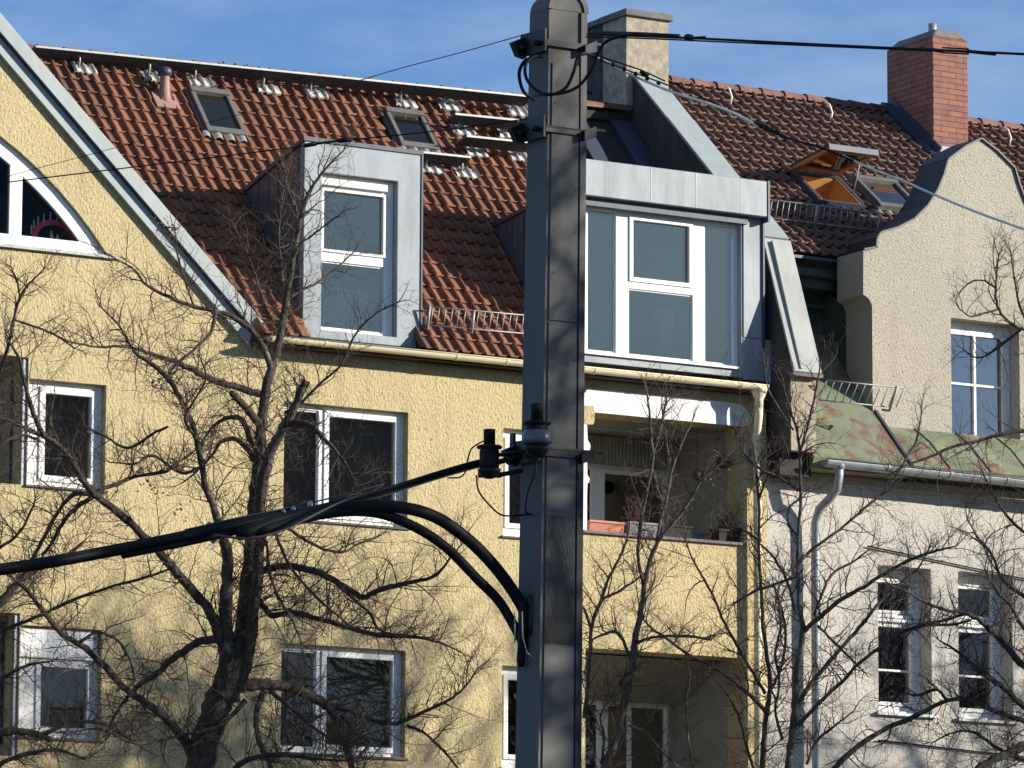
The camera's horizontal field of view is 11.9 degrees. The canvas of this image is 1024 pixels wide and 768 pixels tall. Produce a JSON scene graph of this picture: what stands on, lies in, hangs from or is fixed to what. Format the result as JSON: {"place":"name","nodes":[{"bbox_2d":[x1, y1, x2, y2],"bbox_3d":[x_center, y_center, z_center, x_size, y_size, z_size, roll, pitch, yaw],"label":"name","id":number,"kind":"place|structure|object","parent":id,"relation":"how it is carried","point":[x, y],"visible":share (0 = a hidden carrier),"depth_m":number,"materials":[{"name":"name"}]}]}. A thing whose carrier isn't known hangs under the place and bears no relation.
{"place":"outdoors","nodes":[
{"label":"outdoors","id":0,"kind":"place"},
{"bbox_2d":[0,0,1023,123],"label":"sky","id":1,"kind":"structure","parent":0,"point":[354,38],"materials":[{"name":"blue"}]},
{"bbox_2d":[587,8,1023,767],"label":"rendered house","id":2,"kind":"structure","parent":0,"point":[861,258],"depth_m":59.14,"materials":[{"name":"white paint"}]},
{"bbox_2d":[875,568,938,718],"bbox_3d":[4.256,3.129,58.671,0.890,1.860,1.650,6,-11,-30],"label":"window","id":3,"kind":"structure","parent":2,"relation":"in","point":[908,668],"depth_m":58.27,"materials":[{"name":"glass"}]},
{"bbox_2d":[956,574,1020,724],"bbox_3d":[5.268,3.236,59.264,0.917,1.878,1.650,6,-11,-30],"label":"window","id":4,"kind":"structure","parent":2,"relation":"in","point":[969,717],"depth_m":58.87,"materials":[{"name":"glass"}]},
{"bbox_3d":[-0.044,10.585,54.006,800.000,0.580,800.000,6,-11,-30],"label":"ground","id":5,"kind":"structure","parent":0,"visible":0},
{"bbox_2d":[0,13,774,767],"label":"apartment house","id":6,"kind":"structure","parent":5,"relation":"on","point":[674,267],"depth_m":55.17,"materials":[{"name":"yellow paint"}]},
{"bbox_2d":[0,622,103,743],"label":"window","id":7,"kind":"structure","parent":6,"relation":"in","point":[49,689],"depth_m":52.48,"materials":[{"name":"white plastic"}]},
{"bbox_2d":[0,377,107,492],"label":"window","id":8,"kind":"structure","parent":6,"relation":"in","point":[72,395],"depth_m":52.93,"materials":[{"name":"white plastic"}]},
{"bbox_2d":[0,139,119,258],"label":"arched window","id":9,"kind":"structure","parent":6,"relation":"in","point":[21,202],"depth_m":53.08,"materials":[{"name":"white plastic"}]},
{"bbox_2d":[30,211,75,240],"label":"candle arch","id":10,"kind":"structure","parent":9,"relation":"in","point":[37,228],"depth_m":53.12,"materials":[{"name":"red paint"}]},
{"bbox_2d":[279,644,407,760],"bbox_3d":[-1.924,3.519,54.147,1.620,1.218,0.330,6,-11,-30],"label":"window","id":11,"kind":"structure","parent":6,"relation":"in","point":[371,656],"depth_m":54.36,"materials":[{"name":"glass"}]},
{"bbox_2d":[283,403,407,529],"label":"window","id":12,"kind":"structure","parent":6,"relation":"in","point":[391,429],"depth_m":54.73,"materials":[{"name":"glass"}]},
{"bbox_2d":[502,666,516,767],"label":"window","id":13,"kind":"structure","parent":6,"relation":"in","point":[509,674],"depth_m":55.28,"materials":[{"name":"white plastic"}]},
{"bbox_2d":[501,429,521,538],"bbox_3d":[-0.186,1.235,56.307,0.840,1.350,1.610,6,-11,-30],"label":"window","id":14,"kind":"structure","parent":6,"relation":"in","point":[512,483],"depth_m":55.69,"materials":[{"name":"white plastic"}]},
{"bbox_2d":[587,520,625,532],"bbox_3d":[1.048,1.647,56.243,0.484,0.134,0.194,6,-11,-30],"label":"flower box","id":15,"kind":"object","parent":6,"relation":"on","point":[597,525],"visible":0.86,"depth_m":56.16,"materials":[{"name":"plastic"}]},
{"bbox_2d":[624,494,660,535],"bbox_3d":[1.466,1.518,56.522,0.590,0.482,0.330,6,-11,-30],"label":"flower box","id":16,"kind":"object","parent":6,"relation":"on","point":[650,525],"visible":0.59,"depth_m":56.46,"materials":[{"name":"grey plastic"}]},
{"bbox_2d":[657,495,692,537],"bbox_3d":[1.856,1.535,56.779,0.488,0.533,0.312,6,-11,-30],"label":"flower box","id":17,"kind":"object","parent":6,"relation":"on","point":[672,533],"visible":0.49,"depth_m":56.71,"materials":[{"name":"grey plastic"}]},
{"bbox_2d":[692,427,702,480],"bbox_3d":[2.163,0.810,57.169,0.129,0.638,0.131,6,-11,-30],"label":"hanging ball","id":18,"kind":"object","parent":6,"relation":"hanging from","point":[695,475],"visible":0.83,"depth_m":57.11,"materials":[{"name":"brown plant"}]},
{"bbox_2d":[691,532,711,539],"bbox_3d":[2.110,2.277,57.289,0.339,1.039,0.491,6,-11,-30],"label":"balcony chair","id":19,"kind":"object","parent":6,"relation":"on","point":[698,534],"visible":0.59,"depth_m":57.14,"materials":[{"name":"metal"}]},
{"bbox_2d":[703,427,706,474],"bbox_3d":[2.246,0.785,57.188,0.060,0.583,0.058,6,-11,-30],"label":"glass bauble","id":20,"kind":"object","parent":6,"relation":"hanging from","point":[704,450],"visible":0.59,"depth_m":57.20,"materials":[{"name":"red glass"}]},
{"bbox_2d":[716,428,718,479],"bbox_3d":[2.398,0.815,57.276,0.044,0.612,0.043,6,-11,-30],"label":"glass bauble","id":21,"kind":"object","parent":6,"relation":"hanging from","point":[717,478],"visible":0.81,"depth_m":57.27,"materials":[{"name":"brown glass"}]},
{"bbox_2d":[716,455,729,468],"bbox_3d":[2.469,0.760,57.362,0.166,0.475,0.170,6,-11,-30],"label":"hanging ball","id":22,"kind":"object","parent":6,"relation":"hanging from","point":[727,461],"visible":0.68,"depth_m":57.28,"materials":[{"name":"brown plant"}]},
{"bbox_2d":[710,503,740,541],"bbox_3d":[2.502,1.603,57.146,0.473,0.519,0.294,6,-11,-30],"label":"flower box","id":23,"kind":"object","parent":6,"relation":"on","point":[722,536],"visible":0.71,"depth_m":57.06,"materials":[{"name":"grey plastic"}]},
{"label":"pavement","id":24,"kind":"structure","parent":0,"visible":0},
{"bbox_2d":[0,232,194,767],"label":"street tree","id":25,"kind":"object","parent":24,"relation":"on","point":[23,732],"visible":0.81,"depth_m":49.31,"materials":[{"name":"brown plant"}]},
{"bbox_2d":[0,114,515,767],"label":"street tree","id":26,"kind":"object","parent":24,"relation":"on","point":[234,662],"visible":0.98,"depth_m":48.75,"materials":[{"name":"brown plant"}]},
{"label":"road","id":27,"kind":"structure","parent":0,"visible":0},
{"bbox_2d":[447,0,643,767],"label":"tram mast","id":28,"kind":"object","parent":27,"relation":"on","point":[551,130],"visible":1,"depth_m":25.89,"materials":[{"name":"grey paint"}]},
{"bbox_2d":[0,118,527,183],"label":"overhead wire","id":29,"kind":"object","parent":28,"relation":"attached to","point":[260,151],"visible":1,"depth_m":26.83,"materials":[{"name":"black metal"}]},
{"bbox_2d":[304,137,351,147],"bbox_3d":[-0.996,-1.309,26.573,0.272,0.050,0.044,-2,-9,15],"label":"wire insulator","id":30,"kind":"object","parent":29,"relation":"attached to","point":[339,140],"visible":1,"depth_m":26.56,"materials":[{"name":"black rubber"}]},
{"bbox_2d":[0,459,528,647],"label":"feeder cable","id":31,"kind":"object","parent":28,"relation":"attached to","point":[276,521],"visible":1,"depth_m":25.36,"materials":[{"name":"black rubber"}]},
{"bbox_2d":[476,429,501,478],"bbox_3d":[-0.119,0.367,25.733,0.139,0.260,0.139,6,-11,-30],"label":"insulator","id":32,"kind":"object","parent":31,"relation":"attached to","point":[489,448],"visible":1,"depth_m":25.69,"materials":[{"name":"black rubber"}]},
{"bbox_2d":[325,34,523,90],"bbox_3d":[-0.558,-1.850,28.501,0.021,0.792,5.092,3,-9,-14],"label":"overhead wire","id":33,"kind":"object","parent":28,"relation":"attached to","point":[426,61],"visible":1,"depth_m":28.19,"materials":[{"name":"black metal"}]},
{"bbox_2d":[1,90,324,178],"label":"overhead wire","id":34,"kind":"object","parent":33,"relation":"attached to","point":[163,134],"visible":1,"depth_m":31.00,"materials":[{"name":"black metal"}]},
{"bbox_2d":[522,403,551,457],"bbox_3d":[0.131,0.244,25.734,0.158,0.283,0.158,6,-11,-30],"label":"insulator","id":35,"kind":"object","parent":28,"relation":"attached to","point":[536,437],"visible":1,"depth_m":25.68,"materials":[{"name":"grey ceramic"}]},
{"bbox_2d":[598,57,760,128],"bbox_3d":[0.863,-1.523,25.600,1.001,0.505,0.040,-5,-11,30],"label":"overhead cable","id":36,"kind":"object","parent":28,"relation":"attached to","point":[691,98],"visible":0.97,"depth_m":25.56,"materials":[{"name":"grey metal"}]},
{"bbox_2d":[598,55,779,133],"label":"cable clamps","id":37,"kind":"object","parent":36,"relation":"attached to","point":[645,74],"visible":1,"depth_m":25.69,"materials":[{"name":"black metal"}]},
{"bbox_2d":[759,127,853,161],"bbox_3d":[1.504,-1.233,25.145,0.540,0.243,0.023,-5,-10,29],"label":"overhead cable","id":38,"kind":"object","parent":36,"relation":"attached to","point":[811,144],"visible":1,"depth_m":25.13,"materials":[{"name":"grey metal"}]},
{"bbox_2d":[844,155,1023,229],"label":"overhead cable","id":39,"kind":"object","parent":38,"relation":"attached to","point":[938,196],"visible":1,"depth_m":24.71,"materials":[{"name":"grey metal"}]},
{"bbox_2d":[586,36,938,51],"bbox_3d":[1.243,-1.735,25.025,0.025,0.492,2.478,9,-12,-42],"label":"overhead wire","id":40,"kind":"object","parent":28,"relation":"attached to","point":[752,43],"visible":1,"depth_m":25.03,"materials":[{"name":"black metal"}]},
{"bbox_2d":[587,33,1023,54],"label":"overhead wire","id":41,"kind":"object","parent":28,"relation":"attached to","point":[882,47],"visible":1,"depth_m":24.59,"materials":[{"name":"black metal"}]},
{"bbox_2d":[589,31,995,55],"bbox_3d":[1.398,-1.730,24.914,0.097,0.572,2.748,9,-13,-44],"label":"wire tensioner","id":42,"kind":"object","parent":41,"relation":"attached to","point":[617,33],"visible":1,"depth_m":25.54,"materials":[{"name":"black metal"}]},
{"bbox_2d":[581,346,757,767],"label":"street tree","id":43,"kind":"object","parent":27,"relation":"on","point":[607,758],"visible":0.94,"depth_m":49.48,"materials":[{"name":"brown plant"}]},
{"bbox_2d":[612,357,839,767],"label":"street tree","id":44,"kind":"object","parent":27,"relation":"on","point":[766,714],"visible":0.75,"depth_m":50.49,"materials":[{"name":"brown plant"}]},
{"bbox_2d":[700,325,1007,767],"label":"street tree","id":45,"kind":"object","parent":27,"relation":"on","point":[796,705],"visible":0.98,"depth_m":48.48,"materials":[{"name":"brown plant"}]},
{"bbox_2d":[789,211,1023,767],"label":"street tree","id":46,"kind":"object","parent":27,"relation":"on","point":[1013,751],"visible":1,"depth_m":47.71,"materials":[{"name":"brown plant"}]}
]}

